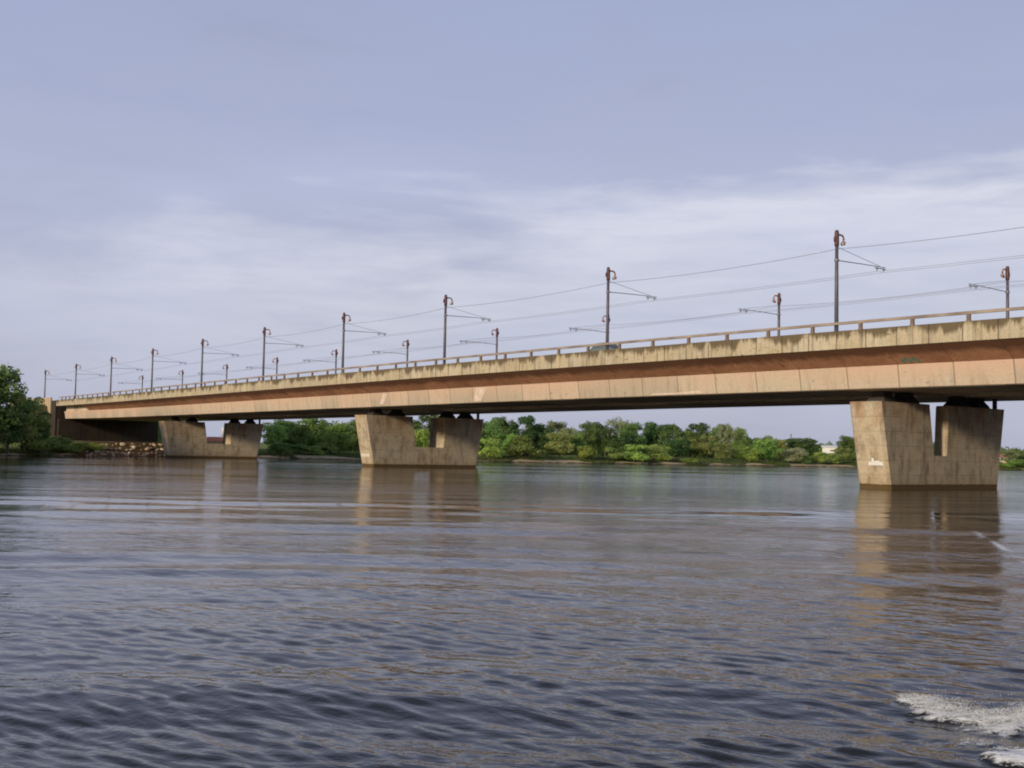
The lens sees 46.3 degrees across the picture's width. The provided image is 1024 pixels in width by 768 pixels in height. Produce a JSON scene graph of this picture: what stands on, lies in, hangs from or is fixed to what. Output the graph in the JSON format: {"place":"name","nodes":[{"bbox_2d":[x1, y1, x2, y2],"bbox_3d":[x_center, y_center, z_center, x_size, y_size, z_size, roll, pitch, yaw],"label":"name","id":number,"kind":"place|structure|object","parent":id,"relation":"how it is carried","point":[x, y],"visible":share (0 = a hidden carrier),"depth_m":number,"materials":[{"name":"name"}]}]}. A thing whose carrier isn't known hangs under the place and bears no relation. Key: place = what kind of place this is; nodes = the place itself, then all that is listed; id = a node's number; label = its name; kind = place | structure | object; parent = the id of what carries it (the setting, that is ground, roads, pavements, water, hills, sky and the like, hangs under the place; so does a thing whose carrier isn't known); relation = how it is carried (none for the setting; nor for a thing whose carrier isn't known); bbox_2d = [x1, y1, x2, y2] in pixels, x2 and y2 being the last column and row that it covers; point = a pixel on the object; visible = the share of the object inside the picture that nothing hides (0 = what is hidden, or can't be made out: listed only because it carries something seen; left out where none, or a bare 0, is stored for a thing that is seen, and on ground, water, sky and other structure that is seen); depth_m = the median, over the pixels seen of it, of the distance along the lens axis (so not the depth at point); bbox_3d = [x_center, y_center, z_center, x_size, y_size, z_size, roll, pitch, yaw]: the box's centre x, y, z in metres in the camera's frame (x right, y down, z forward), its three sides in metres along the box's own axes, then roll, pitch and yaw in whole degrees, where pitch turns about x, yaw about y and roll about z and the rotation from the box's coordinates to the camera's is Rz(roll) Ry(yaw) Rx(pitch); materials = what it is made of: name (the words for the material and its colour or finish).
{"place":"outdoors","nodes":[
{"label":"outdoors","id":0,"kind":"place"},
{"bbox_2d":[0,456,1023,767],"bbox_3d":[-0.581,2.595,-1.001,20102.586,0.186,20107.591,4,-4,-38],"label":"river water","id":1,"kind":"structure","parent":0,"point":[212,612],"depth_m":19.41,"materials":[{"name":"liquid"}]},
{"bbox_2d":[887,684,1023,761],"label":"wake foam","id":2,"kind":"object","parent":1,"relation":"on","point":[919,697],"visible":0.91,"depth_m":12.45,"materials":[{"name":"white"}]},
{"bbox_2d":[0,405,1023,469],"bbox_3d":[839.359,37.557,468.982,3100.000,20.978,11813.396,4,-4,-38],"label":"ground","id":3,"kind":"structure","parent":0,"point":[140,446],"depth_m":287.33,"materials":[{"name":"green plant"}]},
{"bbox_2d":[0,406,31,453],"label":"broadleaf tree","id":4,"kind":"object","parent":3,"relation":"on","point":[15,439],"visible":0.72,"depth_m":223.74,"materials":[{"name":"green plant"}]},
{"bbox_2d":[0,364,39,436],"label":"broadleaf tree","id":5,"kind":"object","parent":3,"relation":"on","point":[14,379],"visible":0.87,"depth_m":224.26,"materials":[{"name":"green plant"}]},
{"bbox_2d":[3,395,50,449],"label":"broadleaf tree","id":6,"kind":"object","parent":3,"relation":"on","point":[40,422],"visible":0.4,"depth_m":232.30,"materials":[{"name":"green plant"}]},
{"bbox_2d":[17,430,61,453],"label":"bush","id":7,"kind":"object","parent":3,"relation":"on","point":[33,445],"visible":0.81,"depth_m":230.95,"materials":[{"name":"green plant"}]},
{"bbox_2d":[29,409,52,450],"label":"broadleaf tree","id":8,"kind":"object","parent":3,"relation":"on","point":[46,434],"visible":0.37,"depth_m":235.47,"materials":[{"name":"green plant"}]},
{"bbox_2d":[46,438,70,452],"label":"bush","id":9,"kind":"object","parent":3,"relation":"on","point":[61,447],"visible":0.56,"depth_m":240.82,"materials":[{"name":"green plant"}]},
{"bbox_2d":[50,436,74,452],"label":"bush","id":10,"kind":"object","parent":3,"relation":"on","point":[68,441],"visible":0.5,"depth_m":243.20,"materials":[{"name":"green plant"}]},
{"bbox_2d":[67,441,89,453],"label":"bush","id":11,"kind":"object","parent":3,"relation":"on","point":[75,448],"visible":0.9,"depth_m":247.97,"materials":[{"name":"green plant"}]},
{"bbox_2d":[80,442,107,450],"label":"bush","id":12,"kind":"object","parent":3,"relation":"on","point":[94,447],"visible":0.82,"depth_m":253.24,"materials":[{"name":"green plant"}]},
{"bbox_2d":[207,428,223,443],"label":"house","id":13,"kind":"structure","parent":3,"relation":"on","point":[215,440],"depth_m":394.98,"materials":[{"name":"red tile"}]},
{"bbox_2d":[261,422,288,445],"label":"broadleaf tree","id":14,"kind":"object","parent":3,"relation":"on","point":[272,430],"visible":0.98,"depth_m":300.89,"materials":[{"name":"green plant"}]},
{"bbox_2d":[266,441,289,453],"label":"bush","id":15,"kind":"object","parent":3,"relation":"on","point":[279,446],"visible":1,"depth_m":284.99,"materials":[{"name":"green plant"}]},
{"bbox_2d":[273,419,299,447],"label":"broadleaf tree","id":16,"kind":"object","parent":3,"relation":"on","point":[289,425],"visible":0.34,"depth_m":321.76,"materials":[{"name":"green plant"}]},
{"bbox_2d":[287,443,310,453],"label":"bush","id":17,"kind":"object","parent":3,"relation":"on","point":[295,448],"visible":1,"depth_m":286.50,"materials":[{"name":"green plant"}]},
{"bbox_2d":[285,424,313,450],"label":"broadleaf tree","id":18,"kind":"object","parent":3,"relation":"on","point":[300,433],"visible":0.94,"depth_m":304.72,"materials":[{"name":"green plant"}]},
{"bbox_2d":[303,445,324,454],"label":"bush","id":19,"kind":"object","parent":3,"relation":"on","point":[315,450],"visible":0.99,"depth_m":286.50,"materials":[{"name":"green plant"}]},
{"bbox_2d":[298,418,331,445],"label":"broadleaf tree","id":20,"kind":"object","parent":3,"relation":"on","point":[314,426],"visible":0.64,"depth_m":320.00,"materials":[{"name":"green plant"}]},
{"bbox_2d":[316,435,339,453],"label":"bush","id":21,"kind":"object","parent":3,"relation":"on","point":[329,446],"visible":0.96,"depth_m":290.93,"materials":[{"name":"green plant"}]},
{"bbox_2d":[323,423,353,452],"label":"broadleaf tree","id":22,"kind":"object","parent":3,"relation":"on","point":[344,436],"visible":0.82,"depth_m":295.99,"materials":[{"name":"green plant"}]},
{"bbox_2d":[343,419,358,450],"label":"broadleaf tree","id":23,"kind":"object","parent":3,"relation":"on","point":[354,437],"visible":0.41,"depth_m":314.13,"materials":[{"name":"green plant"}]},
{"bbox_2d":[414,428,429,446],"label":"broadleaf tree","id":24,"kind":"object","parent":3,"relation":"on","point":[421,435],"visible":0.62,"depth_m":304.58,"materials":[{"name":"green plant"}]},
{"bbox_2d":[413,415,438,445],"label":"broadleaf tree","id":25,"kind":"object","parent":3,"relation":"on","point":[426,418],"visible":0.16,"depth_m":340.40,"materials":[{"name":"green plant"}]},
{"bbox_2d":[480,418,504,447],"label":"broadleaf tree","id":26,"kind":"object","parent":3,"relation":"on","point":[490,429],"visible":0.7,"depth_m":313.88,"materials":[{"name":"green plant"}]},
{"bbox_2d":[478,438,506,457],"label":"bush","id":27,"kind":"object","parent":3,"relation":"on","point":[492,451],"visible":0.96,"depth_m":301.52,"materials":[{"name":"green plant"}]},
{"bbox_2d":[490,415,519,443],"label":"broadleaf tree","id":28,"kind":"object","parent":3,"relation":"on","point":[504,425],"visible":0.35,"depth_m":337.65,"materials":[{"name":"green plant"}]},
{"bbox_2d":[499,433,522,454],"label":"broadleaf tree","id":29,"kind":"object","parent":3,"relation":"on","point":[507,438],"visible":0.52,"depth_m":312.44,"materials":[{"name":"green plant"}]},
{"bbox_2d":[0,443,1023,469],"bbox_3d":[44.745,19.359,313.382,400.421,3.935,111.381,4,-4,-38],"label":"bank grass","id":30,"kind":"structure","parent":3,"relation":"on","point":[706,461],"depth_m":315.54,"materials":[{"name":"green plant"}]},
{"bbox_2d":[12,306,1023,489],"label":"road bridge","id":31,"kind":"structure","parent":3,"relation":"on","point":[884,382],"depth_m":125.47,"materials":[{"name":"concrete"}]},
{"bbox_2d":[74,364,104,397],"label":"catenary mast","id":32,"kind":"object","parent":31,"relation":"on","point":[76,376],"visible":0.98,"depth_m":305.86,"materials":[{"name":"metal"}]},
{"bbox_2d":[110,356,138,394],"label":"catenary mast","id":33,"kind":"object","parent":31,"relation":"on","point":[111,359],"visible":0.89,"depth_m":275.18,"materials":[{"name":"metal"}]},
{"bbox_2d":[151,348,186,390],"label":"overhead line mast","id":34,"kind":"object","parent":31,"relation":"on","point":[152,351],"visible":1,"depth_m":248.16,"materials":[{"name":"metal"}]},
{"bbox_2d":[200,339,238,386],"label":"overhead line mast","id":35,"kind":"object","parent":31,"relation":"on","point":[202,343],"visible":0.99,"depth_m":223.11,"materials":[{"name":"metal"}]},
{"bbox_2d":[246,357,278,378],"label":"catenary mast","id":36,"kind":"object","parent":31,"relation":"on","point":[277,360],"visible":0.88,"depth_m":265.75,"materials":[{"name":"metal"}]},
{"bbox_2d":[262,327,302,380],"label":"overhead line mast","id":37,"kind":"object","parent":31,"relation":"on","point":[264,335],"visible":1,"depth_m":199.31,"materials":[{"name":"metal"}]},
{"bbox_2d":[303,349,337,373],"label":"catenary mast","id":38,"kind":"object","parent":31,"relation":"on","point":[336,352],"visible":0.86,"depth_m":240.72,"materials":[{"name":"metal"}]},
{"bbox_2d":[341,313,386,372],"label":"overhead line mast","id":39,"kind":"object","parent":31,"relation":"on","point":[343,336],"visible":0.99,"depth_m":176.07,"materials":[{"name":"metal"}]},
{"bbox_2d":[373,340,408,366],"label":"catenary mast","id":40,"kind":"object","parent":31,"relation":"on","point":[407,346],"visible":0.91,"depth_m":216.86,"materials":[{"name":"metal"}]},
{"bbox_2d":[443,295,489,363],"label":"overhead line mast","id":41,"kind":"object","parent":31,"relation":"on","point":[445,321],"visible":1,"depth_m":153.84,"materials":[{"name":"metal"}]},
{"bbox_2d":[459,328,498,358],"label":"overhead line mast","id":42,"kind":"object","parent":31,"relation":"on","point":[497,334],"visible":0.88,"depth_m":193.62,"materials":[{"name":"metal"}]},
{"bbox_2d":[590,342,617,350],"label":"car","id":43,"kind":"object","parent":31,"relation":"on","point":[602,347],"visible":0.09,"depth_m":134.16,"materials":[{"name":"grey paint"}]},
{"bbox_2d":[605,267,656,349],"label":"overhead line mast","id":44,"kind":"object","parent":31,"relation":"on","point":[607,275],"visible":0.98,"depth_m":128.62,"materials":[{"name":"metal"}]},
{"bbox_2d":[739,293,780,335],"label":"overhead line mast","id":45,"kind":"object","parent":31,"relation":"on","point":[778,303],"visible":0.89,"depth_m":146.19,"materials":[{"name":"metal"}]},
{"bbox_2d":[833,230,885,330],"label":"overhead line mast","id":46,"kind":"object","parent":31,"relation":"on","point":[836,296],"visible":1,"depth_m":105.01,"materials":[{"name":"metal"}]},
{"bbox_2d":[46,227,1022,375],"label":"feeder wire","id":47,"kind":"object","parent":46,"relation":"attached to","point":[624,281],"visible":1,"depth_m":122.62,"materials":[{"name":"metal"}]},
{"bbox_2d":[69,257,1023,381],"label":"contact wire","id":48,"kind":"object","parent":46,"relation":"hanging from","point":[636,303],"visible":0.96,"depth_m":130.47,"materials":[{"name":"metal"}]},
{"bbox_2d":[73,255,1022,380],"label":"contact wire","id":49,"kind":"object","parent":46,"relation":"hanging from","point":[637,301],"visible":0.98,"depth_m":129.07,"materials":[{"name":"metal"}]},
{"bbox_2d":[968,266,1009,317],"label":"overhead line mast","id":50,"kind":"object","parent":31,"relation":"on","point":[1006,276],"visible":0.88,"depth_m":122.64,"materials":[{"name":"metal"}]},
{"bbox_2d":[132,286,1017,383],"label":"contact wire","id":51,"kind":"object","parent":50,"relation":"hanging from","point":[644,325],"visible":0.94,"depth_m":153.05,"materials":[{"name":"metal"}]},
{"bbox_2d":[127,284,1023,383],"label":"contact wire","id":52,"kind":"object","parent":50,"relation":"hanging from","point":[651,323],"visible":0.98,"depth_m":149.37,"materials":[{"name":"metal"}]},
{"bbox_2d":[147,281,1016,380],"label":"feeder wire","id":53,"kind":"object","parent":50,"relation":"attached to","point":[650,322],"visible":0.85,"depth_m":158.13,"materials":[{"name":"metal"}]},
{"bbox_2d":[507,415,540,448],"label":"broadleaf tree","id":54,"kind":"object","parent":3,"relation":"on","point":[529,431],"visible":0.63,"depth_m":335.65,"materials":[{"name":"green plant"}]},
{"bbox_2d":[504,434,546,458],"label":"bush","id":55,"kind":"object","parent":3,"relation":"on","point":[519,448],"visible":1,"depth_m":306.77,"materials":[{"name":"green plant"}]},
{"bbox_2d":[534,423,555,449],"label":"broadleaf tree","id":56,"kind":"object","parent":3,"relation":"on","point":[542,439],"visible":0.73,"depth_m":336.78,"materials":[{"name":"green plant"}]},
{"bbox_2d":[545,420,567,454],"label":"broadleaf tree","id":57,"kind":"object","parent":3,"relation":"on","point":[559,426],"visible":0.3,"depth_m":365.18,"materials":[{"name":"green plant"}]},
{"bbox_2d":[544,431,575,456],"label":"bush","id":58,"kind":"object","parent":3,"relation":"on","point":[561,445],"visible":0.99,"depth_m":318.73,"materials":[{"name":"green plant"}]},
{"bbox_2d":[559,427,579,454],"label":"broadleaf tree","id":59,"kind":"object","parent":3,"relation":"on","point":[570,431],"visible":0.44,"depth_m":360.98,"materials":[{"name":"green plant"}]},
{"bbox_2d":[569,433,588,457],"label":"broadleaf tree","id":60,"kind":"object","parent":3,"relation":"on","point":[579,440],"visible":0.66,"depth_m":324.61,"materials":[{"name":"green plant"}]},
{"bbox_2d":[576,445,596,459],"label":"bush","id":61,"kind":"object","parent":3,"relation":"on","point":[588,452],"visible":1,"depth_m":315.12,"materials":[{"name":"green plant"}]},
{"bbox_2d":[575,421,602,450],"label":"broadleaf tree","id":62,"kind":"object","parent":3,"relation":"on","point":[590,432],"visible":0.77,"depth_m":340.59,"materials":[{"name":"green plant"}]},
{"bbox_2d":[595,424,618,456],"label":"broadleaf tree","id":63,"kind":"object","parent":3,"relation":"on","point":[605,432],"visible":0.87,"depth_m":341.10,"materials":[{"name":"green plant"}]},
{"bbox_2d":[607,436,626,452],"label":"broadleaf tree","id":64,"kind":"object","parent":3,"relation":"on","point":[617,442],"visible":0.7,"depth_m":340.36,"materials":[{"name":"green plant"}]},
{"bbox_2d":[603,447,631,460],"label":"bush","id":65,"kind":"object","parent":3,"relation":"on","point":[615,454],"visible":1,"depth_m":320.57,"materials":[{"name":"green plant"}]},
{"bbox_2d":[604,416,632,447],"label":"broadleaf tree","id":66,"kind":"object","parent":3,"relation":"on","point":[621,424],"visible":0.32,"depth_m":366.60,"materials":[{"name":"green plant"}]},
{"bbox_2d":[620,422,647,450],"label":"broadleaf tree","id":67,"kind":"object","parent":3,"relation":"on","point":[631,433],"visible":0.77,"depth_m":350.88,"materials":[{"name":"green plant"}]},
{"bbox_2d":[621,444,649,461],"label":"bush","id":68,"kind":"object","parent":3,"relation":"on","point":[635,457],"visible":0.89,"depth_m":323.31,"materials":[{"name":"green plant"}]},
{"bbox_2d":[283,419,1023,460],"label":"distant woods","id":69,"kind":"object","parent":3,"relation":"on","point":[598,452],"visible":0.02,"depth_m":374.54,"materials":[{"name":"green plant"}]},
{"bbox_2d":[639,421,667,450],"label":"broadleaf tree","id":70,"kind":"object","parent":3,"relation":"on","point":[650,433],"visible":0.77,"depth_m":359.65,"materials":[{"name":"green plant"}]},
{"bbox_2d":[645,444,668,460],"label":"bush","id":71,"kind":"object","parent":3,"relation":"on","point":[657,450],"visible":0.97,"depth_m":328.08,"materials":[{"name":"green plant"}]},
{"bbox_2d":[654,446,671,459],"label":"bush","id":72,"kind":"object","parent":3,"relation":"on","point":[668,457],"visible":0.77,"depth_m":328.98,"materials":[{"name":"green plant"}]},
{"bbox_2d":[654,423,692,457],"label":"broadleaf tree","id":73,"kind":"object","parent":3,"relation":"on","point":[674,430],"visible":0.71,"depth_m":356.21,"materials":[{"name":"green plant"}]},
{"bbox_2d":[665,440,690,457],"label":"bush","id":74,"kind":"object","parent":3,"relation":"on","point":[676,447],"visible":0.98,"depth_m":344.52,"materials":[{"name":"green plant"}]},
{"bbox_2d":[679,431,700,457],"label":"broadleaf tree","id":75,"kind":"object","parent":3,"relation":"on","point":[690,436],"visible":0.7,"depth_m":354.81,"materials":[{"name":"green plant"}]},
{"bbox_2d":[683,422,710,457],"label":"broadleaf tree","id":76,"kind":"object","parent":3,"relation":"on","point":[702,428],"visible":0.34,"depth_m":391.91,"materials":[{"name":"green plant"}]},
{"bbox_2d":[689,434,719,458],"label":"broadleaf tree","id":77,"kind":"object","parent":3,"relation":"on","point":[705,447],"visible":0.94,"depth_m":352.55,"materials":[{"name":"green plant"}]},
{"bbox_2d":[708,424,725,454],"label":"broadleaf tree","id":78,"kind":"object","parent":3,"relation":"on","point":[714,431],"visible":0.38,"depth_m":379.64,"materials":[{"name":"green plant"}]},
{"bbox_2d":[712,442,732,460],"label":"broadleaf tree","id":79,"kind":"object","parent":3,"relation":"on","point":[720,452],"visible":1,"depth_m":343.36,"materials":[{"name":"green plant"}]},
{"bbox_2d":[715,423,733,450],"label":"broadleaf tree","id":80,"kind":"object","parent":3,"relation":"on","point":[723,428],"visible":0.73,"depth_m":376.04,"materials":[{"name":"green plant"}]},
{"bbox_2d":[725,427,744,458],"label":"broadleaf tree","id":81,"kind":"object","parent":3,"relation":"on","point":[733,433],"visible":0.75,"depth_m":372.49,"materials":[{"name":"green plant"}]},
{"bbox_2d":[731,427,751,452],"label":"broadleaf tree","id":82,"kind":"object","parent":3,"relation":"on","point":[742,445],"visible":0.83,"depth_m":370.86,"materials":[{"name":"green plant"}]},
{"bbox_2d":[733,446,763,461],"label":"bush","id":83,"kind":"object","parent":3,"relation":"on","point":[751,456],"visible":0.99,"depth_m":348.59,"materials":[{"name":"green plant"}]},
{"bbox_2d":[743,438,756,454],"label":"broadleaf tree","id":84,"kind":"object","parent":3,"relation":"on","point":[751,441],"visible":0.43,"depth_m":370.08,"materials":[{"name":"green plant"}]},
{"bbox_2d":[752,437,784,461],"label":"broadleaf tree","id":85,"kind":"object","parent":3,"relation":"on","point":[761,444],"visible":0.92,"depth_m":351.16,"materials":[{"name":"green plant"}]},
{"bbox_2d":[772,439,792,459],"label":"broadleaf tree","id":86,"kind":"object","parent":3,"relation":"on","point":[781,443],"visible":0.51,"depth_m":378.73,"materials":[{"name":"green plant"}]},
{"bbox_2d":[782,438,798,455],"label":"broadleaf tree","id":87,"kind":"object","parent":3,"relation":"on","point":[788,441],"visible":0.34,"depth_m":384.79,"materials":[{"name":"green plant"}]},
{"bbox_2d":[779,447,808,463],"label":"bush","id":88,"kind":"object","parent":3,"relation":"on","point":[791,452],"visible":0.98,"depth_m":355.18,"materials":[{"name":"green plant"}]},
{"bbox_2d":[789,438,820,455],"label":"broadleaf tree","id":89,"kind":"object","parent":3,"relation":"on","point":[807,446],"visible":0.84,"depth_m":383.48,"materials":[{"name":"green plant"}]},
{"bbox_2d":[799,455,811,463],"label":"bush","id":90,"kind":"object","parent":3,"relation":"on","point":[805,459],"visible":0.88,"depth_m":356.54,"materials":[{"name":"green plant"}]},
{"bbox_2d":[808,454,826,464],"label":"bush","id":91,"kind":"object","parent":3,"relation":"on","point":[817,460],"visible":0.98,"depth_m":359.68,"materials":[{"name":"green plant"}]},
{"bbox_2d":[813,452,830,460],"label":"broadleaf tree","id":92,"kind":"object","parent":3,"relation":"on","point":[823,454],"visible":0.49,"depth_m":373.32,"materials":[{"name":"green plant"}]},
{"bbox_2d":[821,445,837,460],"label":"house","id":93,"kind":"structure","parent":3,"relation":"on","point":[826,448],"depth_m":399.99,"materials":[{"name":"white"}]},
{"bbox_2d":[825,453,845,464],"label":"bush","id":94,"kind":"object","parent":3,"relation":"on","point":[837,458],"visible":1,"depth_m":362.45,"materials":[{"name":"green plant"}]},
{"bbox_2d":[830,447,852,460],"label":"broadleaf tree","id":95,"kind":"object","parent":3,"relation":"on","point":[839,451],"visible":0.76,"depth_m":370.80,"materials":[{"name":"green plant"}]},
{"bbox_2d":[835,435,854,460],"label":"broadleaf tree","id":96,"kind":"object","parent":3,"relation":"on","point":[845,443],"visible":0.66,"depth_m":383.46,"materials":[{"name":"green plant"}]},
{"bbox_2d":[999,460,1018,466],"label":"bush","id":97,"kind":"object","parent":3,"relation":"on","point":[1008,463],"visible":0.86,"depth_m":379.28,"materials":[{"name":"green plant"}]},
{"bbox_2d":[1000,449,1021,460],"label":"broadleaf tree","id":98,"kind":"object","parent":3,"relation":"on","point":[1013,455],"visible":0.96,"depth_m":399.79,"materials":[{"name":"green plant"}]},
{"bbox_2d":[1010,459,1023,466],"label":"bush","id":99,"kind":"object","parent":3,"relation":"on","point":[1021,462],"visible":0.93,"depth_m":381.14,"materials":[{"name":"green plant"}]},
{"bbox_2d":[0,0,1023,449],"label":"sky","id":100,"kind":"structure","parent":0,"point":[175,175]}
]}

